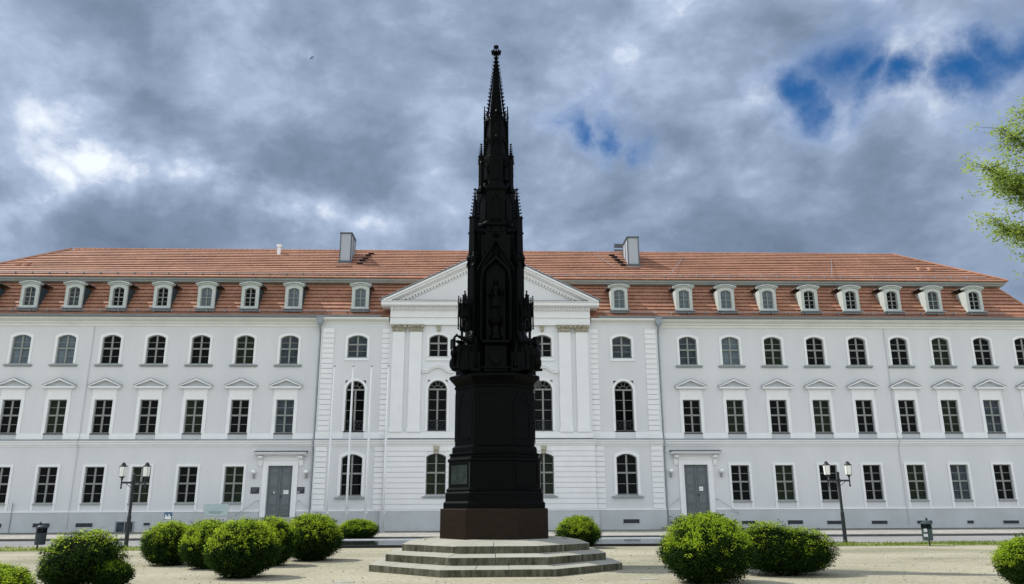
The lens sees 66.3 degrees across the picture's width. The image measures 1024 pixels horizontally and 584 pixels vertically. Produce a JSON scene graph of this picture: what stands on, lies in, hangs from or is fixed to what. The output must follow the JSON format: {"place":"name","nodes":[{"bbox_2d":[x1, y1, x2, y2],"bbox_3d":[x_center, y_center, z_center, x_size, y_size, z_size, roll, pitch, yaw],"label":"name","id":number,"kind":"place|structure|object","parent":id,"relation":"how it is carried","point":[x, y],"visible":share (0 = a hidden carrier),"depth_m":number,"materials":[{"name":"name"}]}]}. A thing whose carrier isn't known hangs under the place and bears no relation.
{"place":"outdoors","nodes":[
{"label":"outdoors","id":0,"kind":"place"},
{"bbox_2d":[339,518,379,538],"bbox_3d":[-7.637,11.845,39.155,2.307,1.097,2.340,2,-15,-9],"label":"clipped bush","id":1,"kind":"object","parent":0,"point":[356,528],"visible":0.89,"depth_m":38.53,"materials":[{"name":"green plant"}]},
{"bbox_2d":[0,545,1009,583],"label":"sand plaza","id":2,"kind":"structure","parent":0,"point":[852,569],"depth_m":19.97,"materials":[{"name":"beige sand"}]},
{"bbox_2d":[0,561,41,583],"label":"clipped bush","id":3,"kind":"object","parent":2,"relation":"on","point":[11,574],"visible":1,"depth_m":13.30,"materials":[{"name":"green plant"}]},
{"bbox_2d":[34,522,47,549],"bbox_3d":[-18.584,9.652,30.920,0.415,1.125,0.415,2,-15,-8],"label":"litter bin","id":4,"kind":"object","parent":2,"relation":"on","point":[41,535],"visible":0.97,"depth_m":30.83,"materials":[{"name":"grey metal"}]},
{"bbox_2d":[0,547,138,550],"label":"turf strip","id":5,"kind":"object","parent":2,"relation":"on","point":[28,549],"depth_m":31.80,"materials":[{"name":"green plant"}]},
{"bbox_2d":[34,527,135,583],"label":"clipped bush","id":6,"kind":"object","parent":2,"relation":"on","point":[87,557],"visible":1,"depth_m":16.23,"materials":[{"name":"green plant"}]},
{"bbox_2d":[119,462,150,546],"bbox_3d":[-16.213,9.053,33.341,1.330,3.540,0.330,0,-15,-2],"label":"street lamp","id":7,"kind":"object","parent":2,"relation":"on","point":[124,466],"visible":0.96,"depth_m":33.54,"materials":[{"name":"black metal"}]},
{"bbox_2d":[138,519,191,565],"bbox_3d":[-10.001,7.344,23.020,1.850,1.360,1.839,-9,-18,29],"label":"clipped bush","id":8,"kind":"object","parent":2,"relation":"on","point":[159,541],"visible":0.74,"depth_m":22.49,"materials":[{"name":"green plant"}]},
{"bbox_2d":[177,518,227,568],"bbox_3d":[-8.313,6.963,21.720,1.863,1.405,1.836,9,-18,-30],"label":"clipped bush","id":9,"kind":"object","parent":2,"relation":"on","point":[190,548],"visible":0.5,"depth_m":21.22,"materials":[{"name":"green plant"}]},
{"bbox_2d":[200,516,285,578],"bbox_3d":[-6.475,6.166,18.939,1.993,1.475,1.894,7,-17,-26],"label":"clipped bush","id":10,"kind":"object","parent":2,"relation":"on","point":[244,548],"visible":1,"depth_m":18.45,"materials":[{"name":"green plant"}]},
{"bbox_2d":[259,515,299,565],"bbox_3d":[-6.932,7.158,22.601,1.609,1.483,1.619,6,-16,-22],"label":"clipped bush","id":11,"kind":"object","parent":2,"relation":"on","point":[285,533],"visible":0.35,"depth_m":22.38,"materials":[{"name":"green plant"}]},
{"bbox_2d":[287,511,344,560],"bbox_3d":[-6.322,7.713,24.758,2.215,1.542,2.104,-10,-18,32],"label":"clipped bush","id":12,"kind":"object","parent":2,"relation":"on","point":[320,537],"visible":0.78,"depth_m":24.22,"materials":[{"name":"green plant"}]},
{"bbox_2d":[369,45,621,577],"bbox_3d":[-0.491,-0.277,23.906,6.620,16.470,6.620,0,-15,-2],"label":"monument","id":13,"kind":"object","parent":2,"relation":"on","point":[492,510],"visible":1,"depth_m":21.83,"materials":[{"name":"metal"}]},
{"bbox_2d":[340,537,662,547],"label":"slab","id":14,"kind":"structure","parent":2,"relation":"on","point":[398,543],"depth_m":33.52,"materials":[{"name":"grey stone"}]},
{"bbox_2d":[552,514,602,546],"bbox_3d":[2.619,9.541,31.266,2.054,1.339,2.025,-3,-16,11],"label":"clipped bush","id":15,"kind":"object","parent":2,"relation":"on","point":[584,528],"visible":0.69,"depth_m":30.70,"materials":[{"name":"green plant"}]},
{"bbox_2d":[637,578,658,579],"bbox_3d":[3.106,6.579,17.903,0.440,0.062,0.280,0,-15,-2],"label":"ground plate","id":16,"kind":"object","parent":2,"relation":"on","point":[647,578],"visible":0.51,"depth_m":17.86,"materials":[{"name":"stone"}]},
{"bbox_2d":[656,512,763,583],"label":"clipped bush","id":17,"kind":"object","parent":2,"relation":"on","point":[704,549],"visible":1,"depth_m":16.60,"materials":[{"name":"green plant"}]},
{"bbox_2d":[690,511,735,525],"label":"clipped bush","id":18,"kind":"object","parent":2,"relation":"on","point":[712,512],"visible":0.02,"depth_m":22.72,"materials":[{"name":"green plant"}]},
{"bbox_2d":[742,519,841,575],"bbox_3d":[6.569,6.193,18.997,2.804,1.338,1.911,1,-15,-5],"label":"clipped bush","id":19,"kind":"object","parent":2,"relation":"on","point":[790,552],"visible":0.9,"depth_m":18.50,"materials":[{"name":"green plant"}]},
{"bbox_2d":[832,542,997,545],"bbox_3d":[33.886,10.647,33.476,49.800,0.001,2.950,0,-15,-2],"label":"turf strip","id":20,"kind":"object","parent":2,"relation":"on","point":[881,543],"depth_m":32.37,"materials":[{"name":"green plant"}]},
{"bbox_2d":[920,518,932,545],"bbox_3d":[16.606,9.621,31.367,0.416,1.125,0.415,2,-15,-7],"label":"litter bin","id":21,"kind":"object","parent":2,"relation":"on","point":[926,530],"visible":0.98,"depth_m":31.28,"materials":[{"name":"metal"}]},
{"bbox_2d":[957,96,1023,278],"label":"leafy tree","id":22,"kind":"object","parent":2,"relation":"on","point":[1011,183],"visible":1,"depth_m":19.96,"materials":[{"name":"green plant"}]},
{"bbox_2d":[987,532,1023,583],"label":"clipped bush","id":23,"kind":"object","parent":2,"relation":"on","point":[1009,556],"visible":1,"depth_m":14.99,"materials":[{"name":"green plant"}]},
{"bbox_2d":[0,529,1023,538],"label":"pavement","id":24,"kind":"structure","parent":0,"point":[550,533],"depth_m":43.92,"materials":[{"name":"grey stone"}]},
{"bbox_2d":[0,536,1023,547],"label":"road","id":25,"kind":"structure","parent":0,"point":[3,544],"depth_m":37.17,"materials":[{"name":"grey asphalt"}]},
{"bbox_2d":[0,527,1023,533],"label":"cobbled verge","id":26,"kind":"structure","parent":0,"point":[634,530],"depth_m":48.47,"materials":[{"name":"grey stone"}]},
{"bbox_2d":[164,512,172,522],"bbox_3d":[-20.751,13.889,47.224,0.480,1.220,0.062,0,-15,-2],"label":"sign","id":27,"kind":"object","parent":26,"relation":"on","point":[167,515],"visible":0.76,"depth_m":47.29,"materials":[{"name":"blue metal"}]},
{"bbox_2d":[202,504,228,524],"bbox_3d":[-18.033,13.746,47.656,1.536,1.700,0.060,0,-15,-2],"label":"notice board","id":28,"kind":"object","parent":26,"relation":"on","point":[217,511],"visible":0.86,"depth_m":47.74,"materials":[{"name":"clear glass"}]},
{"bbox_2d":[254,517,293,526],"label":"door steps","id":29,"kind":"structure","parent":26,"relation":"on","point":[285,518],"depth_m":48.85,"materials":[{"name":"stone"}]},
{"bbox_2d":[325,364,335,514],"bbox_3d":[-11.234,9.519,48.432,0.320,10.210,0.312,0,-15,-2],"label":"flagpole","id":30,"kind":"object","parent":26,"relation":"on","point":[329,462],"visible":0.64,"depth_m":48.38,"materials":[{"name":"metal"}]},
{"bbox_2d":[344,364,354,522],"bbox_3d":[-10.055,9.525,48.474,0.320,10.210,0.312,0,-15,-2],"label":"flagpole","id":31,"kind":"object","parent":26,"relation":"on","point":[348,470],"visible":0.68,"depth_m":48.36,"materials":[{"name":"metal"}]},
{"bbox_2d":[364,364,372,519],"bbox_3d":[-8.896,9.531,48.514,0.320,10.210,0.312,0,-15,-2],"label":"flagpole","id":32,"kind":"object","parent":26,"relation":"on","point":[367,465],"visible":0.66,"depth_m":48.42,"materials":[{"name":"metal"}]},
{"bbox_2d":[380,364,389,531],"bbox_3d":[-7.826,9.537,48.552,0.320,10.210,0.312,0,-15,-2],"label":"flagpole","id":33,"kind":"object","parent":26,"relation":"on","point":[384,473],"visible":0.91,"depth_m":48.34,"materials":[{"name":"metal"}]},
{"bbox_2d":[662,515,747,529],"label":"door steps","id":34,"kind":"structure","parent":26,"relation":"on","point":[669,525],"depth_m":49.41,"materials":[{"name":"stone"}]},
{"bbox_2d":[0,0,1023,303],"label":"sky","id":35,"kind":"structure","parent":0,"point":[759,126],"materials":[{"name":"grey"}]},
{"label":"ground","id":36,"kind":"structure","parent":0,"visible":0},
{"bbox_2d":[0,539,1010,551],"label":"grass","id":37,"kind":"structure","parent":36,"relation":"on","point":[962,542],"depth_m":32.33,"materials":[{"name":"green plant"}]},
{"bbox_2d":[0,232,1023,532],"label":"university building","id":38,"kind":"structure","parent":36,"relation":"on","point":[198,380],"depth_m":52.20,"materials":[{"name":"white paint"}]},
{"bbox_2d":[0,465,13,511],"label":"window","id":39,"kind":"structure","parent":38,"relation":"in","point":[6,471],"depth_m":49.64,"materials":[{"name":"paint"}]},
{"bbox_2d":[0,377,31,438],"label":"window","id":40,"kind":"structure","parent":38,"relation":"in","point":[12,398],"depth_m":50.89,"materials":[{"name":"paint"}]},
{"bbox_2d":[3,332,34,365],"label":"window","id":41,"kind":"structure","parent":38,"relation":"in","point":[21,343],"depth_m":51.89,"materials":[{"name":"paint"}]},
{"bbox_2d":[29,464,60,511],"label":"window","id":42,"kind":"structure","parent":38,"relation":"in","point":[46,478],"depth_m":49.70,"materials":[{"name":"glass"}]},
{"bbox_2d":[40,377,76,438],"bbox_3d":[-29.520,7.543,50.844,2.180,3.960,0.470,0,-15,-2],"label":"window","id":43,"kind":"structure","parent":38,"relation":"in","point":[58,398],"depth_m":50.96,"materials":[{"name":"paint"}]},
{"bbox_2d":[48,332,78,365],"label":"window","id":44,"kind":"structure","parent":38,"relation":"in","point":[66,344],"depth_m":51.99,"materials":[{"name":"paint"}]},
{"bbox_2d":[77,464,107,510],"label":"window","id":45,"kind":"structure","parent":38,"relation":"in","point":[93,479],"depth_m":49.81,"materials":[{"name":"glass"}]},
{"bbox_2d":[87,378,122,438],"bbox_3d":[-26.592,7.558,50.947,2.180,3.960,0.470,0,-15,-2],"label":"window","id":46,"kind":"structure","parent":38,"relation":"in","point":[104,398],"depth_m":51.06,"materials":[{"name":"paint"}]},
{"bbox_2d":[94,332,123,366],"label":"window","id":47,"kind":"structure","parent":38,"relation":"in","point":[111,344],"depth_m":52.10,"materials":[{"name":"paint"}]},
{"bbox_2d":[114,521,134,531],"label":"basement window","id":48,"kind":"structure","parent":38,"relation":"in","point":[120,526],"depth_m":49.04,"materials":[{"name":"grey glass"}]},
{"bbox_2d":[124,464,153,510],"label":"window","id":49,"kind":"structure","parent":38,"relation":"in","point":[141,496],"depth_m":49.87,"materials":[{"name":"paint"}]},
{"bbox_2d":[133,378,167,438],"bbox_3d":[-23.664,7.574,51.050,2.180,3.960,0.470,0,-15,-2],"label":"window","id":50,"kind":"structure","parent":38,"relation":"in","point":[149,400],"depth_m":51.18,"materials":[{"name":"paint"}]},
{"bbox_2d":[139,333,168,366],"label":"window","id":51,"kind":"structure","parent":38,"relation":"in","point":[156,344],"depth_m":52.20,"materials":[{"name":"glass"}]},
{"bbox_2d":[172,464,200,510],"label":"window","id":52,"kind":"structure","parent":38,"relation":"in","point":[186,484],"depth_m":50.01,"materials":[{"name":"glass"}]},
{"bbox_2d":[179,378,212,438],"bbox_3d":[-20.736,7.589,51.153,2.180,3.960,0.470,0,-15,-2],"label":"window","id":53,"kind":"structure","parent":38,"relation":"in","point":[195,398],"depth_m":51.28,"materials":[{"name":"paint"}]},
{"bbox_2d":[184,333,212,366],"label":"window","id":54,"kind":"structure","parent":38,"relation":"in","point":[200,344],"depth_m":52.30,"materials":[{"name":"paint"}]},
{"bbox_2d":[219,464,246,510],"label":"window","id":55,"kind":"structure","parent":38,"relation":"in","point":[232,491],"depth_m":50.12,"materials":[{"name":"paint"}]},
{"bbox_2d":[224,378,257,438],"bbox_3d":[-17.808,7.605,51.257,2.180,3.960,0.470,0,-15,-2],"label":"window","id":56,"kind":"structure","parent":38,"relation":"in","point":[240,398],"depth_m":51.38,"materials":[{"name":"paint"}]},
{"bbox_2d":[229,333,257,366],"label":"window","id":57,"kind":"structure","parent":38,"relation":"in","point":[245,344],"depth_m":52.40,"materials":[{"name":"paint"}]},
{"bbox_2d":[251,470,255,478],"bbox_3d":[-16.516,11.632,50.060,0.320,0.531,0.374,0,-15,-2],"label":"wall lamp","id":58,"kind":"object","parent":38,"relation":"attached to","point":[253,472],"visible":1,"depth_m":49.99,"materials":[{"name":"metal"}]},
{"bbox_2d":[250,487,258,493],"bbox_3d":[-16.388,12.647,49.966,0.540,0.400,0.031,0,-15,-2],"label":"plaque","id":59,"kind":"object","parent":38,"relation":"attached to","point":[254,490],"visible":1,"depth_m":49.95,"materials":[{"name":"grey metal"}]},
{"bbox_2d":[254,451,307,516],"bbox_3d":[-14.855,12.206,49.969,3.320,4.140,0.750,0,-15,-2],"label":"door","id":60,"kind":"structure","parent":38,"relation":"in","point":[280,468],"depth_m":50.16,"materials":[{"name":"grey paint"}]},
{"bbox_2d":[270,378,302,438],"bbox_3d":[-14.880,7.620,51.360,2.180,3.960,0.470,0,-15,-2],"label":"window","id":61,"kind":"structure","parent":38,"relation":"in","point":[285,398],"depth_m":51.48,"materials":[{"name":"paint"}]},
{"bbox_2d":[274,333,301,366],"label":"window","id":62,"kind":"structure","parent":38,"relation":"in","point":[289,344],"depth_m":52.50,"materials":[{"name":"paint"}]},
{"bbox_2d":[297,487,304,493],"bbox_3d":[-13.520,12.662,50.067,0.540,0.400,0.032,0,-15,-2],"label":"plaque","id":63,"kind":"object","parent":38,"relation":"attached to","point":[300,490],"visible":1,"depth_m":50.06,"materials":[{"name":"grey metal"}]},
{"bbox_2d":[334,451,365,498],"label":"window","id":64,"kind":"structure","parent":38,"relation":"in","point":[357,459],"depth_m":50.28,"materials":[{"name":"glass"}]},
{"bbox_2d":[341,378,366,431],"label":"window","id":65,"kind":"structure","parent":38,"relation":"in","point":[358,423],"depth_m":51.45,"materials":[{"name":"glass"}]},
{"bbox_2d":[344,333,369,360],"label":"window","id":66,"kind":"structure","parent":38,"relation":"in","point":[357,345],"depth_m":52.49,"materials":[{"name":"paint"}]},
{"bbox_2d":[422,446,446,497],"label":"window","id":67,"kind":"structure","parent":38,"relation":"in","point":[435,486],"depth_m":50.26,"materials":[{"name":"glass"}]},
{"bbox_2d":[426,325,449,360],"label":"window","id":68,"kind":"structure","parent":38,"relation":"in","point":[438,343],"depth_m":52.45,"materials":[{"name":"paint"}]},
{"bbox_2d":[422,365,453,430],"bbox_3d":[-4.893,6.925,51.438,2.100,4.320,0.390,0,-15,-2],"label":"window","id":69,"kind":"structure","parent":38,"relation":"in","point":[437,389],"depth_m":51.45,"materials":[{"name":"glass"}]},
{"bbox_2d":[531,325,553,360],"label":"window","id":70,"kind":"structure","parent":38,"relation":"in","point":[546,347],"depth_m":52.72,"materials":[{"name":"paint"}]},
{"bbox_2d":[534,365,558,430],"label":"window","id":71,"kind":"structure","parent":38,"relation":"in","point":[544,394],"depth_m":51.69,"materials":[{"name":"paint"}]},
{"bbox_2d":[537,445,557,496],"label":"window","id":72,"kind":"structure","parent":38,"relation":"in","point":[547,460],"depth_m":50.54,"materials":[{"name":"glass"}]},
{"bbox_2d":[610,334,634,360],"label":"window","id":73,"kind":"structure","parent":38,"relation":"in","point":[621,345],"depth_m":53.11,"materials":[{"name":"glass"}]},
{"bbox_2d":[612,379,636,430],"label":"window","id":74,"kind":"structure","parent":38,"relation":"in","point":[623,390],"depth_m":52.08,"materials":[{"name":"glass"}]},
{"bbox_2d":[613,451,643,497],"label":"window","id":75,"kind":"structure","parent":38,"relation":"in","point":[627,482],"depth_m":50.91,"materials":[{"name":"glass"}]},
{"bbox_2d":[676,334,702,367],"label":"window","id":76,"kind":"structure","parent":38,"relation":"in","point":[688,356],"depth_m":53.46,"materials":[{"name":"paint"}]},
{"bbox_2d":[675,378,706,437],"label":"window","id":77,"kind":"structure","parent":38,"relation":"in","point":[690,398],"depth_m":52.44,"materials":[{"name":"paint"}]},
{"bbox_2d":[669,450,720,514],"bbox_3d":[12.028,12.347,50.918,3.320,4.140,0.750,0,-15,-2],"label":"door","id":78,"kind":"structure","parent":38,"relation":"in","point":[695,466],"depth_m":51.14,"materials":[{"name":"grey paint"}]},
{"bbox_2d":[718,335,745,367],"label":"window","id":79,"kind":"structure","parent":38,"relation":"in","point":[730,348],"depth_m":53.55,"materials":[{"name":"glass"}]},
{"bbox_2d":[718,379,750,437],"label":"window","id":80,"kind":"structure","parent":38,"relation":"in","point":[734,398],"depth_m":52.53,"materials":[{"name":"paint"}]},
{"bbox_2d":[728,463,754,507],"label":"window","id":81,"kind":"structure","parent":38,"relation":"in","point":[740,474],"depth_m":51.28,"materials":[{"name":"glass"}]},
{"bbox_2d":[761,335,788,367],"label":"window","id":82,"kind":"structure","parent":38,"relation":"in","point":[773,354],"depth_m":53.67,"materials":[{"name":"glass"}]},
{"bbox_2d":[761,379,793,437],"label":"window","id":83,"kind":"structure","parent":38,"relation":"in","point":[777,398],"depth_m":52.65,"materials":[{"name":"paint"}]},
{"bbox_2d":[772,463,798,507],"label":"window","id":84,"kind":"structure","parent":38,"relation":"in","point":[784,474],"depth_m":51.38,"materials":[{"name":"paint"}]},
{"bbox_2d":[803,335,830,367],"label":"window","id":85,"kind":"structure","parent":38,"relation":"in","point":[815,351],"depth_m":53.78,"materials":[{"name":"paint"}]},
{"bbox_2d":[804,379,835,437],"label":"window","id":86,"kind":"structure","parent":38,"relation":"in","point":[820,398],"depth_m":52.75,"materials":[{"name":"paint"}]},
{"bbox_2d":[816,463,843,507],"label":"window","id":87,"kind":"structure","parent":38,"relation":"in","point":[831,493],"depth_m":51.46,"materials":[{"name":"paint"}]},
{"bbox_2d":[845,335,872,367],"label":"window","id":88,"kind":"structure","parent":38,"relation":"in","point":[856,345],"depth_m":53.88,"materials":[{"name":"glass"}]},
{"bbox_2d":[846,379,878,437],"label":"window","id":89,"kind":"structure","parent":38,"relation":"in","point":[863,398],"depth_m":52.85,"materials":[{"name":"paint"}]},
{"bbox_2d":[860,462,887,507],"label":"window","id":90,"kind":"structure","parent":38,"relation":"in","point":[872,473],"depth_m":51.59,"materials":[{"name":"paint"}]},
{"bbox_2d":[887,335,915,367],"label":"window","id":91,"kind":"structure","parent":38,"relation":"in","point":[898,345],"depth_m":53.97,"materials":[{"name":"paint"}]},
{"bbox_2d":[889,379,922,437],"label":"window","id":92,"kind":"structure","parent":38,"relation":"in","point":[905,398],"depth_m":52.95,"materials":[{"name":"paint"}]},
{"bbox_2d":[903,462,931,507],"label":"window","id":93,"kind":"structure","parent":38,"relation":"in","point":[916,475],"depth_m":51.69,"materials":[{"name":"paint"}]},
{"bbox_2d":[928,335,957,367],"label":"window","id":94,"kind":"structure","parent":38,"relation":"in","point":[940,346],"depth_m":54.08,"materials":[{"name":"glass"}]},
{"bbox_2d":[931,379,964,437],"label":"window","id":95,"kind":"structure","parent":38,"relation":"in","point":[948,398],"depth_m":53.06,"materials":[{"name":"paint"}]},
{"bbox_2d":[947,462,975,506],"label":"window","id":96,"kind":"structure","parent":38,"relation":"in","point":[959,473],"depth_m":51.79,"materials":[{"name":"glass"}]},
{"bbox_2d":[970,335,999,367],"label":"window","id":97,"kind":"structure","parent":38,"relation":"in","point":[981,346],"depth_m":54.18,"materials":[{"name":"paint"}]},
{"bbox_2d":[973,379,1007,437],"bbox_3d":[32.500,7.869,53.031,2.180,3.960,0.470,0,-15,-2],"label":"window","id":98,"kind":"structure","parent":38,"relation":"in","point":[990,399],"depth_m":53.16,"materials":[{"name":"paint"}]},
{"bbox_2d":[990,462,1019,506],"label":"window","id":99,"kind":"structure","parent":38,"relation":"in","point":[1003,476],"depth_m":51.89,"materials":[{"name":"glass"}]},
{"bbox_2d":[1011,336,1023,367],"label":"window","id":100,"kind":"structure","parent":38,"relation":"in","point":[1018,341],"depth_m":54.29,"materials":[{"name":"paint"}]},
{"bbox_2d":[1015,382,1023,412],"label":"window","id":101,"kind":"structure","parent":38,"relation":"in","point":[1020,387],"depth_m":53.32,"materials":[{"name":"paint"}]},
{"bbox_2d":[0,533,1023,540],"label":"kerb","id":102,"kind":"structure","parent":36,"relation":"on","point":[830,535],"depth_m":40.45,"materials":[{"name":"stone"}]},
{"bbox_2d":[823,461,851,541],"bbox_3d":[14.613,9.320,34.814,1.330,3.540,0.330,1,-15,-5],"label":"street lamp","id":103,"kind":"object","parent":36,"relation":"on","point":[847,467],"visible":0.98,"depth_m":35.00,"materials":[{"name":"black metal"}]}
]}

